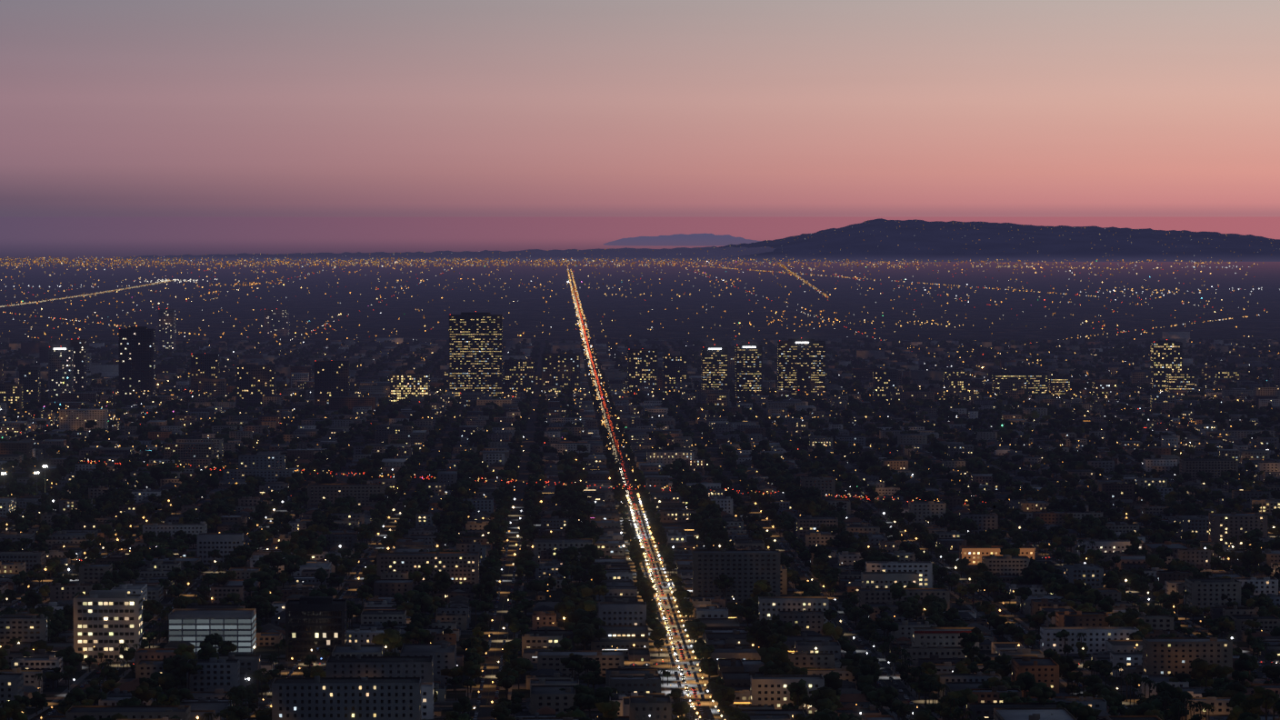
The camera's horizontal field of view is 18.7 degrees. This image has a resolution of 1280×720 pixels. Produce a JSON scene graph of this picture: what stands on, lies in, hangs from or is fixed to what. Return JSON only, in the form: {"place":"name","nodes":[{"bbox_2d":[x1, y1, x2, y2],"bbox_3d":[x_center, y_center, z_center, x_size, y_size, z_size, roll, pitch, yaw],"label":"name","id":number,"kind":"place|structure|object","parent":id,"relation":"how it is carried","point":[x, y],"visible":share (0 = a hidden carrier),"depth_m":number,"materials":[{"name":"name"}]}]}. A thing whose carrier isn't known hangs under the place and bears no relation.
{"place":"outdoors","nodes":[
{"label":"outdoors","id":0,"kind":"place"},
{"bbox_2d":[0,464,47,494],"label":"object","id":1,"kind":"structure","parent":0,"point":[36,477],"depth_m":3736.69,"materials":[{"name":"metal"}]},
{"bbox_2d":[118,246,775,260],"bbox_3d":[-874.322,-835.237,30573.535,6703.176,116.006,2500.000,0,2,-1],"label":"hill","id":2,"kind":"structure","parent":0,"point":[648,254],"depth_m":29846.16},
{"bbox_2d":[0,216,1279,719],"bbox_3d":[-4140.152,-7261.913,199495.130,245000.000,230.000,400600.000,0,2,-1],"label":"ground","id":3,"kind":"structure","parent":0,"point":[524,305],"depth_m":16934.83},
{"bbox_2d":[0,309,1279,719],"bbox_3d":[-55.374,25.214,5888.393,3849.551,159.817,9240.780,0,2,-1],"label":"buildings","id":4,"kind":"structure","parent":3,"relation":"on","point":[365,678],"depth_m":3301.75,"materials":[{"name":"paint"}]},
{"bbox_2d":[0,336,1279,719],"bbox_3d":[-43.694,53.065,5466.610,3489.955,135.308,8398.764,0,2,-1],"label":"trees","id":5,"kind":"object","parent":3,"relation":"on","point":[576,607],"visible":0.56,"depth_m":3362.19,"materials":[{"name":"green plant"}]},
{"bbox_2d":[0,220,1279,719],"bbox_3d":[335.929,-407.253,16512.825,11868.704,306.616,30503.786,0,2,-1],"label":"city lights","id":6,"kind":"object","parent":3,"relation":"on","point":[575,302],"visible":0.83,"depth_m":16890.46},
{"bbox_2d":[0,345,1279,719],"bbox_3d":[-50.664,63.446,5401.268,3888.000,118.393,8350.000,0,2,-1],"label":"street lights","id":7,"kind":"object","parent":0,"point":[487,693],"depth_m":2947.28,"materials":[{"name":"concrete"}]},
{"bbox_2d":[10,462,1279,719],"bbox_3d":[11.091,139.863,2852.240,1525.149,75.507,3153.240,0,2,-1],"label":"cars","id":8,"kind":"object","parent":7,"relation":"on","point":[892,679],"visible":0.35,"depth_m":2477.01,"materials":[{"name":"paint"}]},
{"bbox_2d":[0,497,1279,719],"bbox_3d":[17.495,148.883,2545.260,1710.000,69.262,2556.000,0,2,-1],"label":"pavements","id":9,"kind":"structure","parent":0,"point":[453,694],"depth_m":2501.28,"materials":[{"name":"concrete"}]},
{"bbox_2d":[0,0,1279,217],"label":"sky","id":10,"kind":"structure","parent":0,"point":[109,108],"materials":[{"name":"pink"}]},
{"bbox_2d":[603,233,760,246],"bbox_3d":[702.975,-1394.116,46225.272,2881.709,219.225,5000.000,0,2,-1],"label":"hill","id":11,"kind":"structure","parent":0,"point":[695,240],"depth_m":44796.94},
{"bbox_2d":[675,218,1279,261],"bbox_3d":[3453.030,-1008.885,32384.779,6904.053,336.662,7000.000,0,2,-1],"label":"hill","id":12,"kind":"structure","parent":0,"point":[884,241],"depth_m":29930.40,"materials":[{"name":"blue"}]},
{"bbox_3d":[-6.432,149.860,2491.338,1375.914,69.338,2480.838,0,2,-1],"label":"pools of lamplight","id":13,"kind":"structure","parent":0,"visible":0},
{"bbox_2d":[2,495,1271,719],"bbox_3d":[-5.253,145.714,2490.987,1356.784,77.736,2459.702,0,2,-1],"label":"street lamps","id":14,"kind":"object","parent":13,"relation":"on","point":[634,645],"visible":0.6,"depth_m":2579.19,"materials":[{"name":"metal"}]},
{"bbox_2d":[28,462,1279,719],"bbox_3d":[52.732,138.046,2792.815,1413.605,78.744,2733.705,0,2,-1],"label":"palms","id":15,"kind":"object","parent":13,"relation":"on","point":[232,697],"visible":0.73,"depth_m":2083.75,"materials":[{"name":"green plant"}]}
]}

